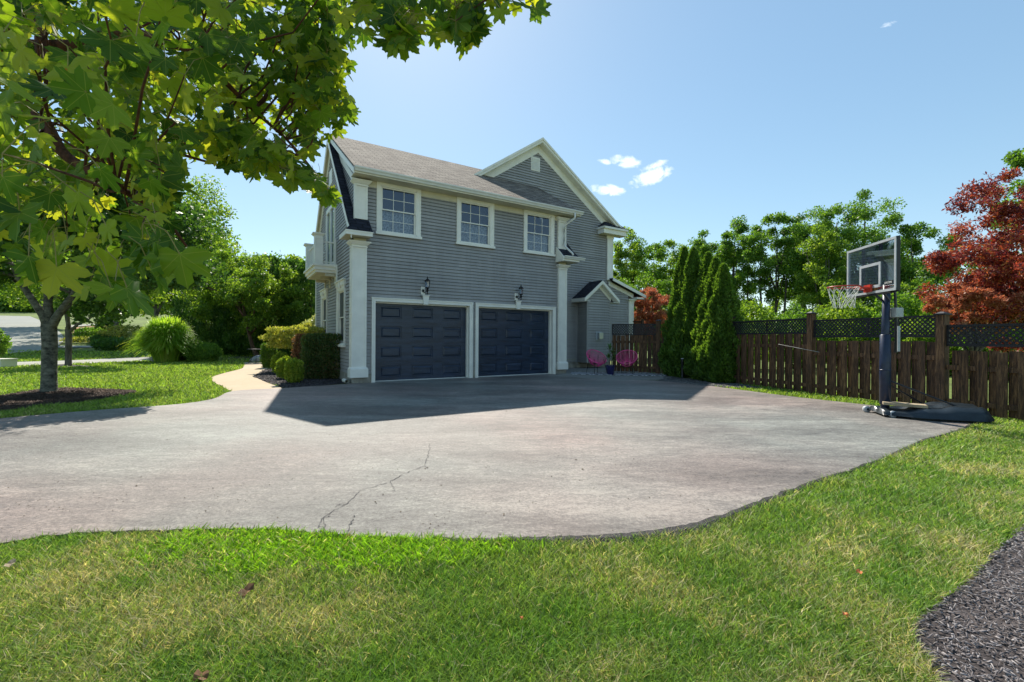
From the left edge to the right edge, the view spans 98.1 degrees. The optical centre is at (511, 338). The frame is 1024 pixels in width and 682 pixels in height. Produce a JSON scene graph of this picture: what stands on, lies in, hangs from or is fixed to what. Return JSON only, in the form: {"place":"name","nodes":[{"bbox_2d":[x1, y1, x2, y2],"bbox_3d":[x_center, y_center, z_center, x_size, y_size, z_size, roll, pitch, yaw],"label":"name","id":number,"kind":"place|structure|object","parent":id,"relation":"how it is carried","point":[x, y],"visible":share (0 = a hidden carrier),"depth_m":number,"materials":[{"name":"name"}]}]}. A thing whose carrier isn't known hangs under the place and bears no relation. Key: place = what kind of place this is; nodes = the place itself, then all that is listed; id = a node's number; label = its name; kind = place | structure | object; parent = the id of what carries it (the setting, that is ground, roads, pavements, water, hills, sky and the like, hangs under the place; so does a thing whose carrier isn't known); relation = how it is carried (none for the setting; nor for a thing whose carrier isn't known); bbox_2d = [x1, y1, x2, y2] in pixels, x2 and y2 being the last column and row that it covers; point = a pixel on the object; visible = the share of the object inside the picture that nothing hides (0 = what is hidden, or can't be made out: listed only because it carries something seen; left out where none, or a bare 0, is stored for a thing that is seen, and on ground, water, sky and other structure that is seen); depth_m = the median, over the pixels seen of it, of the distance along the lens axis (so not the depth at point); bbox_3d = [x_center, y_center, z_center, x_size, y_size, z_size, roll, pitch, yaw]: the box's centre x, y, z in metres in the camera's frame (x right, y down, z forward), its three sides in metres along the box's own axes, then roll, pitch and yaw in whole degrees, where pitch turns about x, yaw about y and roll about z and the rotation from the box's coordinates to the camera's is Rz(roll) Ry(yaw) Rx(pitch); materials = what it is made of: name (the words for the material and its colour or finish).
{"place":"outdoors","nodes":[
{"label":"outdoors","id":0,"kind":"place"},
{"bbox_2d":[0,316,63,352],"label":"road","id":1,"kind":"structure","parent":0,"point":[24,332],"depth_m":45.42,"materials":[{"name":"grey asphalt"}]},
{"bbox_2d":[17,357,149,364],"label":"neighbour driveway","id":2,"kind":"structure","parent":0,"point":[93,360],"depth_m":23.12,"materials":[{"name":"concrete"}]},
{"bbox_2d":[212,362,280,390],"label":"garden path","id":3,"kind":"structure","parent":0,"point":[243,378],"depth_m":13.29,"materials":[{"name":"beige concrete"}]},
{"bbox_2d":[0,374,978,544],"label":"driveway","id":4,"kind":"structure","parent":0,"point":[669,458],"depth_m":4.77,"materials":[{"name":"concrete"}]},
{"bbox_2d":[318,444,429,532],"bbox_3d":[-1.030,1.260,4.093,0.351,0.001,2.478,0,0,9],"label":"driveway crack","id":5,"kind":"object","parent":4,"relation":"on","point":[355,495],"visible":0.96,"depth_m":3.35,"materials":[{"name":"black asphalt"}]},
{"bbox_2d":[0,384,914,536],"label":"grit","id":6,"kind":"object","parent":4,"relation":"on","point":[418,480],"visible":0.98,"depth_m":4.06,"materials":[{"name":"grey gravel"}]},
{"bbox_2d":[433,422,978,547],"bbox_3d":[3.530,1.304,4.558,8.803,0.034,0.746,0,0,-28],"label":"driveway edge","id":7,"kind":"object","parent":4,"relation":"on","point":[674,528],"visible":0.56,"depth_m":2.97,"materials":[{"name":"concrete"}]},
{"bbox_2d":[827,235,994,422],"bbox_3d":[6.524,-0.134,7.414,2.355,2.886,1.262,0,0,0],"label":"basketball hoop","id":8,"kind":"object","parent":4,"relation":"on","point":[942,410],"visible":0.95,"depth_m":7.44,"materials":[{"name":"black plastic"}]},
{"bbox_2d":[882,401,927,407],"bbox_3d":[6.554,1.102,7.420,0.560,0.045,0.240,2,1,34],"label":"timber slab","id":9,"kind":"object","parent":8,"relation":"on","point":[904,404],"depth_m":7.36,"materials":[{"name":"beige wood"}]},
{"bbox_2d":[0,312,1023,681],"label":"ground","id":10,"kind":"structure","parent":0,"point":[140,322],"depth_m":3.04,"materials":[{"name":"green plant"}]},
{"bbox_2d":[0,328,12,357],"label":"edge bush","id":11,"kind":"object","parent":10,"relation":"on","point":[5,343],"visible":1,"depth_m":19.12,"materials":[{"name":"green plant"}]},
{"bbox_2d":[1,559,15,566],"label":"fallen leaf","id":12,"kind":"object","parent":10,"relation":"on","point":[11,562],"visible":1,"depth_m":2.43,"materials":[{"name":"beige plant"}]},
{"bbox_2d":[0,358,18,367],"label":"utility box","id":13,"kind":"object","parent":10,"relation":"on","point":[7,362],"visible":0.83,"depth_m":17.99,"materials":[{"name":"green paint"}]},
{"bbox_2d":[59,336,88,342],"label":"distant shrub","id":14,"kind":"object","parent":10,"relation":"on","point":[80,339],"visible":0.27,"depth_m":35.38,"materials":[{"name":"green plant"}]},
{"bbox_2d":[0,290,168,312],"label":"woodland","id":15,"kind":"object","parent":10,"relation":"on","point":[5,308],"visible":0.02,"depth_m":111.03,"materials":[{"name":"green plant"}]},
{"bbox_2d":[0,257,173,365],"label":"lawn tree","id":16,"kind":"object","parent":10,"relation":"on","point":[14,291],"visible":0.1,"depth_m":18.91,"materials":[{"name":"green plant"}]},
{"bbox_2d":[72,326,103,336],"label":"distant shrub","id":17,"kind":"object","parent":10,"relation":"on","point":[85,330],"visible":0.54,"depth_m":38.09,"materials":[{"name":"green plant"}]},
{"bbox_2d":[86,334,115,341],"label":"distant shrub","id":18,"kind":"object","parent":10,"relation":"on","point":[95,336],"visible":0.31,"depth_m":34.49,"materials":[{"name":"green plant"}]},
{"bbox_2d":[2,245,205,336],"bbox_3d":[-33.329,-5.795,37.052,15.160,13.987,12.644,0,0,0],"label":"background tree","id":19,"kind":"object","parent":10,"relation":"on","point":[56,300],"depth_m":34.83,"materials":[{"name":"green plant"}]},
{"bbox_2d":[89,336,136,350],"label":"distant shrub","id":20,"kind":"object","parent":10,"relation":"on","point":[109,343],"visible":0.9,"depth_m":30.12,"materials":[{"name":"green plant"}]},
{"bbox_2d":[97,324,146,341],"bbox_3d":[-30.957,-0.371,35.839,3.897,1.656,3.210,0,0,0],"label":"distant shrub","id":21,"kind":"object","parent":10,"relation":"on","point":[124,330],"visible":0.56,"depth_m":34.90,"materials":[{"name":"green plant"}]},
{"bbox_2d":[121,202,217,319],"bbox_3d":[-28.861,-5.152,35.993,9.564,12.753,7.680,0,0,0],"label":"background tree","id":22,"kind":"object","parent":10,"relation":"on","point":[157,311],"visible":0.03,"depth_m":36.59,"materials":[{"name":"green plant"}]},
{"bbox_2d":[140,205,243,328],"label":"background tree","id":23,"kind":"object","parent":10,"relation":"on","point":[167,308],"visible":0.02,"depth_m":50.20,"materials":[{"name":"green plant"}]},
{"bbox_2d":[164,282,236,353],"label":"hedge cedar","id":24,"kind":"object","parent":10,"relation":"on","point":[182,314],"visible":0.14,"depth_m":28.16,"materials":[{"name":"green plant"}]},
{"bbox_2d":[193,669,209,681],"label":"fallen leaf","id":25,"kind":"object","parent":10,"relation":"on","point":[205,674],"visible":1,"depth_m":1.64,"materials":[{"name":"brown plant"}]},
{"bbox_2d":[174,173,245,309],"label":"background tree","id":26,"kind":"object","parent":10,"relation":"on","point":[221,212],"visible":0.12,"depth_m":45.92,"materials":[{"name":"green plant"}]},
{"bbox_2d":[188,262,254,353],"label":"hedge cedar","id":27,"kind":"object","parent":10,"relation":"on","point":[203,339],"visible":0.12,"depth_m":28.25,"materials":[{"name":"green plant"}]},
{"bbox_2d":[186,356,291,362],"bbox_3d":[-10.757,1.185,25.000,13.500,0.076,6.000,0,0,0],"label":"shrub bed","id":28,"kind":"object","parent":10,"relation":"on","point":[245,357],"depth_m":26.38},
{"bbox_2d":[120,315,204,362],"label":"ornamental grass","id":29,"kind":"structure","parent":28,"relation":"on","point":[165,339],"depth_m":21.54,"materials":[{"name":"green plant"}]},
{"bbox_2d":[181,342,223,361],"bbox_3d":[-15.729,0.685,22.645,1.874,1.124,1.756,0,0,0],"label":"green shrub","id":30,"kind":"object","parent":28,"relation":"on","point":[214,351],"visible":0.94,"depth_m":22.15,"materials":[{"name":"green plant"}]},
{"bbox_2d":[173,249,310,355],"bbox_3d":[-15.793,-1.937,26.167,7.087,6.482,4.866,0,0,0],"label":"leaning tree","id":31,"kind":"object","parent":28,"relation":"on","point":[254,280],"visible":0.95,"depth_m":25.63,"materials":[{"name":"green plant"}]},
{"bbox_2d":[250,355,263,361],"bbox_3d":[-12.895,1.104,22.609,0.771,0.521,0.594,0,0,0],"label":"boulder","id":32,"kind":"object","parent":28,"relation":"on","point":[255,358],"visible":0.39,"depth_m":22.37,"materials":[{"name":"stone"}]},
{"bbox_2d":[204,257,277,355],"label":"hedge cedar","id":33,"kind":"object","parent":10,"relation":"on","point":[225,335],"visible":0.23,"depth_m":28.02,"materials":[{"name":"green plant"}]},
{"bbox_2d":[236,583,253,596],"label":"fallen leaf","id":34,"kind":"object","parent":10,"relation":"on","point":[248,587],"visible":1,"depth_m":2.19,"materials":[{"name":"brown plant"}]},
{"bbox_2d":[226,254,295,355],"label":"hedge cedar","id":35,"kind":"object","parent":10,"relation":"on","point":[274,260],"visible":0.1,"depth_m":28.05,"materials":[{"name":"green plant"}]},
{"bbox_2d":[0,0,551,317],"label":"overhanging maple","id":36,"kind":"object","parent":10,"relation":"on","point":[121,53],"visible":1,"depth_m":1.67,"materials":[{"name":"green plant"}]},
{"bbox_2d":[248,258,314,354],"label":"hedge cedar","id":37,"kind":"object","parent":10,"relation":"on","point":[276,271],"visible":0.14,"depth_m":28.10,"materials":[{"name":"green plant"}]},
{"bbox_2d":[260,251,305,311],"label":"background tree","id":38,"kind":"object","parent":10,"relation":"on","point":[281,258],"visible":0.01,"depth_m":55.28,"materials":[{"name":"green plant"}]},
{"bbox_2d":[276,260,314,356],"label":"hedge cedar","id":39,"kind":"object","parent":10,"relation":"on","point":[300,267],"visible":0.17,"depth_m":27.27,"materials":[{"name":"green plant"}]},
{"bbox_2d":[253,368,343,387],"bbox_3d":[-8.439,1.222,19.829,4.228,0.022,18.279,0,0,-23],"label":"mulch bed","id":40,"kind":"object","parent":10,"relation":"on","point":[321,380],"visible":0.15,"depth_m":12.61,"materials":[{"name":"grey stone"}]},
{"bbox_2d":[259,342,276,367],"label":"upright yew","id":41,"kind":"object","parent":40,"relation":"on","point":[267,353],"visible":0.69,"depth_m":18.32,"materials":[{"name":"green plant"}]},
{"bbox_2d":[270,351,287,372],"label":"yew dome","id":42,"kind":"structure","parent":40,"relation":"on","point":[277,356],"depth_m":15.53,"materials":[{"name":"green plant"}]},
{"bbox_2d":[274,355,292,377],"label":"yew dome","id":43,"kind":"structure","parent":40,"relation":"on","point":[279,368],"depth_m":13.65,"materials":[{"name":"green plant"}]},
{"bbox_2d":[258,322,325,348],"bbox_3d":[-7.961,0.320,17.108,2.867,1.917,2.596,0,0,0],"label":"golden maple shrub","id":44,"kind":"object","parent":40,"relation":"on","point":[280,337],"visible":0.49,"depth_m":16.28,"materials":[{"name":"yellow plant"}]},
{"bbox_2d":[283,357,304,382],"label":"yew dome","id":45,"kind":"structure","parent":40,"relation":"on","point":[293,369],"depth_m":12.38,"materials":[{"name":"green plant"}]},
{"bbox_2d":[302,315,314,325],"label":"variegated shrub","id":46,"kind":"object","parent":40,"relation":"on","point":[312,320],"visible":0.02,"depth_m":20.15,"materials":[{"name":"green plant"}]},
{"bbox_2d":[291,333,326,370],"bbox_3d":[-6.637,0.556,14.676,0.974,1.511,1.351,0,0,0],"label":"red barberry","id":47,"kind":"object","parent":40,"relation":"on","point":[297,347],"visible":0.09,"depth_m":14.15,"materials":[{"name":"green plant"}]},
{"bbox_2d":[299,333,346,378],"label":"barberry block","id":48,"kind":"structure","parent":40,"relation":"on","point":[326,354],"depth_m":13.54,"materials":[{"name":"green plant"}]},
{"bbox_2d":[285,253,314,297],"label":"background tree","id":49,"kind":"object","parent":10,"relation":"on","point":[298,257],"depth_m":41.96,"materials":[{"name":"green plant"}]},
{"bbox_2d":[303,136,645,382],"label":"house","id":50,"kind":"structure","parent":10,"relation":"on","point":[419,267],"depth_m":14.50,"materials":[{"name":"grey wood"}]},
{"bbox_2d":[319,288,327,332],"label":"window","id":51,"kind":"structure","parent":50,"relation":"in","point":[324,292],"depth_m":16.34,"materials":[{"name":"white paint"}]},
{"bbox_2d":[326,206,335,263],"bbox_3d":[-6.165,-3.427,15.105,0.070,2.140,1.600,0,0,-32],"label":"balcony door","id":52,"kind":"structure","parent":50,"relation":"in","point":[330,213],"depth_m":15.08,"materials":[{"name":"white paint"}]},
{"bbox_2d":[334,278,346,352],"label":"window","id":53,"kind":"structure","parent":50,"relation":"in","point":[340,285],"depth_m":13.72,"materials":[{"name":"white paint"}]},
{"bbox_2d":[375,182,421,239],"bbox_3d":[-3.524,-3.705,13.339,1.710,1.843,0.985,0,0,-32],"label":"window","id":54,"kind":"structure","parent":50,"relation":"in","point":[394,217],"depth_m":13.19,"materials":[{"name":"white paint"}]},
{"bbox_2d":[375,303,465,380],"bbox_3d":[-2.754,0.116,13.608,2.980,2.335,0.065,0,0,-32],"label":"garage door","id":55,"kind":"structure","parent":50,"relation":"in","point":[413,342],"depth_m":13.54,"materials":[{"name":"blue paint"}]},
{"bbox_2d":[455,197,494,248],"bbox_3d":[-1.396,-3.692,14.661,1.740,1.843,0.985,0,0,-32],"label":"window","id":56,"kind":"structure","parent":50,"relation":"in","point":[470,230],"depth_m":14.54,"materials":[{"name":"white paint"}]},
{"bbox_2d":[478,308,548,376],"bbox_3d":[0.053,0.133,15.352,3.010,2.335,0.065,0,0,-32],"label":"garage door","id":57,"kind":"structure","parent":50,"relation":"in","point":[510,342],"depth_m":15.31,"materials":[{"name":"blue paint"}]},
{"bbox_2d":[523,209,555,256],"bbox_3d":[0.728,-3.679,15.980,1.700,1.843,0.985,0,0,-32],"label":"window","id":58,"kind":"structure","parent":50,"relation":"in","point":[536,243],"depth_m":15.85,"materials":[{"name":"white paint"}]},
{"bbox_2d":[613,226,653,312],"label":"tree","id":59,"kind":"object","parent":10,"relation":"on","point":[635,263],"visible":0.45,"depth_m":32.59,"materials":[{"name":"green plant"}]},
{"bbox_2d":[612,319,661,373],"bbox_3d":[4.667,0.338,16.766,1.896,2.080,0.190,0,0,35],"label":"side fence","id":60,"kind":"object","parent":10,"relation":"on","point":[639,341],"visible":0.98,"depth_m":16.67,"materials":[{"name":"brown wood"}]},
{"bbox_2d":[633,319,643,365],"bbox_3d":[5.763,0.235,20.225,0.135,2.200,0.644,0,0,-28],"label":"deck rail","id":61,"kind":"object","parent":10,"relation":"on","point":[640,322],"visible":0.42,"depth_m":20.09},
{"bbox_2d":[619,271,671,350],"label":"tree","id":62,"kind":"object","parent":10,"relation":"on","point":[662,289],"visible":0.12,"depth_m":26.66,"materials":[{"name":"green plant"}]},
{"bbox_2d":[633,286,668,365],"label":"orange maple","id":63,"kind":"object","parent":10,"relation":"on","point":[654,303],"visible":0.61,"depth_m":21.51,"materials":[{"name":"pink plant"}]},
{"bbox_2d":[628,236,675,316],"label":"tree","id":64,"kind":"object","parent":10,"relation":"on","point":[657,251],"visible":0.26,"depth_m":35.41,"materials":[{"name":"green plant"}]},
{"bbox_2d":[653,239,689,308],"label":"tree","id":65,"kind":"object","parent":10,"relation":"on","point":[672,255],"visible":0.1,"depth_m":37.74,"materials":[{"name":"green plant"}]},
{"bbox_2d":[657,245,691,375],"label":"conifer","id":66,"kind":"object","parent":10,"relation":"on","point":[677,278],"visible":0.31,"depth_m":15.49,"materials":[{"name":"green plant"}]},
{"bbox_2d":[661,246,700,377],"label":"conifer","id":67,"kind":"object","parent":10,"relation":"on","point":[692,264],"visible":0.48,"depth_m":14.88,"materials":[{"name":"green plant"}]},
{"bbox_2d":[680,251,713,379],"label":"conifer","id":68,"kind":"object","parent":10,"relation":"on","point":[706,260],"visible":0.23,"depth_m":14.39,"materials":[{"name":"green plant"}]},
{"bbox_2d":[670,229,738,290],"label":"tree","id":69,"kind":"object","parent":10,"relation":"on","point":[701,246],"visible":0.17,"depth_m":35.43,"materials":[{"name":"green plant"}]},
{"bbox_2d":[682,256,734,380],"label":"conifer","id":70,"kind":"object","parent":10,"relation":"on","point":[702,306],"visible":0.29,"depth_m":13.90,"materials":[{"name":"green plant"}]},
{"bbox_2d":[692,263,747,382],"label":"conifer","id":71,"kind":"object","parent":10,"relation":"on","point":[729,305],"visible":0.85,"depth_m":13.16,"materials":[{"name":"green plant"}]},
{"bbox_2d":[712,248,757,311],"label":"tree","id":72,"kind":"object","parent":10,"relation":"on","point":[753,293],"visible":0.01,"depth_m":40.44,"materials":[{"name":"green plant"}]},
{"bbox_2d":[714,214,767,320],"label":"tree","id":73,"kind":"object","parent":10,"relation":"on","point":[725,253],"visible":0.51,"depth_m":32.59,"materials":[{"name":"green plant"}]},
{"bbox_2d":[738,297,787,369],"bbox_3d":[10.495,-0.243,20.118,3.297,3.376,2.518,0,0,0],"label":"boundary bush","id":74,"kind":"object","parent":10,"relation":"on","point":[755,309],"visible":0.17,"depth_m":19.39,"materials":[{"name":"green plant"}]},
{"bbox_2d":[733,211,820,351],"bbox_3d":[18.320,-3.563,31.024,5.753,10.147,4.796,0,0,0],"label":"tree","id":75,"kind":"object","parent":10,"relation":"on","point":[753,254],"visible":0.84,"depth_m":30.41,"materials":[{"name":"green plant"}]},
{"bbox_2d":[765,278,816,329],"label":"tree","id":76,"kind":"object","parent":10,"relation":"on","point":[793,300],"visible":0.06,"depth_m":38.05,"materials":[{"name":"green plant"}]},
{"bbox_2d":[761,302,839,367],"bbox_3d":[13.441,-0.171,21.122,3.342,3.186,2.683,0,0,0],"label":"boundary bush","id":77,"kind":"object","parent":10,"relation":"on","point":[799,311],"visible":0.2,"depth_m":20.50,"materials":[{"name":"green plant"}]},
{"bbox_2d":[775,212,835,311],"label":"tree","id":78,"kind":"object","parent":10,"relation":"on","point":[801,218],"visible":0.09,"depth_m":31.88,"materials":[{"name":"green plant"}]},
{"bbox_2d":[792,224,865,348],"bbox_3d":[19.071,-2.739,26.852,3.763,8.510,3.424,0,0,-35],"label":"tree","id":79,"kind":"object","parent":10,"relation":"on","point":[821,272],"visible":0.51,"depth_m":26.74,"materials":[{"name":"green plant"}]},
{"bbox_2d":[776,188,910,320],"bbox_3d":[21.897,-3.909,29.399,7.391,10.884,6.619,0,0,-33],"label":"tree","id":80,"kind":"object","parent":10,"relation":"on","point":[853,234],"visible":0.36,"depth_m":27.98,"materials":[{"name":"green plant"}]},
{"bbox_2d":[668,311,1023,419],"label":"garden fence","id":81,"kind":"object","parent":10,"relation":"on","point":[931,368],"visible":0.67,"depth_m":8.84,"materials":[{"name":"brown wood"}]},
{"bbox_2d":[801,289,891,368],"bbox_3d":[15.005,-0.409,20.109,3.594,3.727,2.917,0,0,0],"label":"boundary bush","id":82,"kind":"object","parent":10,"relation":"on","point":[830,312],"visible":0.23,"depth_m":19.46,"materials":[{"name":"green plant"}]},
{"bbox_2d":[814,276,931,340],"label":"tree","id":83,"kind":"object","parent":10,"relation":"on","point":[905,286],"visible":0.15,"depth_m":24.88,"materials":[{"name":"green plant"}]},
{"bbox_2d":[850,290,932,371],"bbox_3d":[16.364,-0.427,19.105,3.490,3.793,2.503,0,0,0],"label":"boundary bush","id":84,"kind":"object","parent":10,"relation":"on","point":[909,301],"visible":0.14,"depth_m":18.66,"materials":[{"name":"green plant"}]},
{"bbox_2d":[866,221,963,337],"bbox_3d":[24.251,-2.775,26.983,4.922,8.644,4.320,0,0,29],"label":"tree","id":85,"kind":"object","parent":10,"relation":"on","point":[908,272],"visible":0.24,"depth_m":26.42,"materials":[{"name":"green plant"}]},
{"bbox_2d":[900,294,994,375],"bbox_3d":[16.742,-0.153,17.029,2.936,3.350,2.757,0,0,42],"label":"boundary bush","id":86,"kind":"object","parent":10,"relation":"on","point":[929,339],"visible":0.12,"depth_m":17.00,"materials":[{"name":"green plant"}]},
{"bbox_2d":[897,261,1010,337],"bbox_3d":[22.459,-1.285,21.969,5.610,5.642,4.335,0,0,0],"label":"tree","id":87,"kind":"object","parent":10,"relation":"on","point":[923,271],"visible":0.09,"depth_m":22.72,"materials":[{"name":"green plant"}]},
{"bbox_2d":[911,524,1023,681],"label":"front mulch bed","id":88,"kind":"object","parent":10,"relation":"on","point":[929,630],"visible":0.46,"depth_m":1.99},
{"bbox_2d":[913,167,1023,351],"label":"red maple","id":89,"kind":"object","parent":10,"relation":"on","point":[1006,278],"visible":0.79,"depth_m":10.34,"materials":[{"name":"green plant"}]},
{"bbox_2d":[921,281,1023,350],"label":"coral maple","id":90,"kind":"object","parent":10,"relation":"on","point":[965,298],"visible":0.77,"depth_m":9.84,"materials":[{"name":"red plant"}]},
{"bbox_2d":[951,310,1023,379],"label":"boundary bush","id":91,"kind":"object","parent":10,"relation":"on","point":[986,348],"visible":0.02,"depth_m":14.62,"materials":[{"name":"green plant"}]},
{"bbox_2d":[980,148,1023,333],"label":"tree","id":92,"kind":"object","parent":10,"relation":"on","point":[1012,159],"visible":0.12,"depth_m":17.20,"materials":[{"name":"green plant"}]},
{"label":"gravel bed","id":93,"kind":"structure","parent":10,"relation":"on","visible":0},
{"bbox_2d":[658,375,761,387],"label":"gravel","id":94,"kind":"structure","parent":93,"relation":"on","point":[686,380],"depth_m":13.00,"materials":[{"name":"grey gravel"}]},
{"bbox_2d":[681,358,683,378],"bbox_3d":[5.543,0.989,14.438,0.100,0.690,0.100,0,0,0],"label":"bollard light","id":95,"kind":"object","parent":94,"relation":"on","point":[682,367],"visible":0.89,"depth_m":14.41,"materials":[{"name":"black metal"}]},
{"bbox_2d":[0,0,1023,314],"label":"sky","id":96,"kind":"structure","parent":0,"point":[682,118],"materials":[{"name":"blue"}]},
{"bbox_2d":[556,367,670,379],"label":"patio","id":97,"kind":"structure","parent":0,"point":[606,377],"depth_m":15.35,"materials":[{"name":"concrete"}]},
{"bbox_2d":[571,372,665,375],"bbox_3d":[3.807,1.283,16.143,3.300,0.008,1.100,0,0,9],"label":"outdoor rug","id":98,"kind":"object","parent":97,"relation":"on","point":[605,373],"visible":0.93,"depth_m":16.11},
{"bbox_2d":[586,349,606,373],"bbox_3d":[3.132,0.845,16.470,0.788,0.863,0.658,0,0,-22],"label":"string chair","id":99,"kind":"object","parent":98,"relation":"on","point":[598,363],"visible":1,"depth_m":16.64,"materials":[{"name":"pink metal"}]},
{"bbox_2d":[605,343,619,374],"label":"potted plant","id":100,"kind":"object","parent":98,"relation":"on","point":[610,369],"visible":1,"depth_m":15.73,"materials":[{"name":"green plant"}]},
{"bbox_2d":[616,350,637,372],"bbox_3d":[4.239,0.852,16.398,0.788,0.863,0.658,0,0,24],"label":"string chair","id":101,"kind":"object","parent":98,"relation":"on","point":[630,361],"visible":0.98,"depth_m":16.56,"materials":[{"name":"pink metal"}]},
{"label":"tree mulch bed","id":102,"kind":"structure","parent":0,"visible":0},
{"bbox_2d":[0,387,135,410],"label":"bark mulch","id":103,"kind":"object","parent":102,"relation":"on","point":[30,398],"visible":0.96,"depth_m":9.28,"materials":[{"name":"brown wood"}]},
{"bbox_2d":[0,153,230,391],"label":"lawn tree","id":104,"kind":"object","parent":102,"relation":"on","point":[49,318],"visible":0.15,"depth_m":10.15,"materials":[{"name":"green plant"}]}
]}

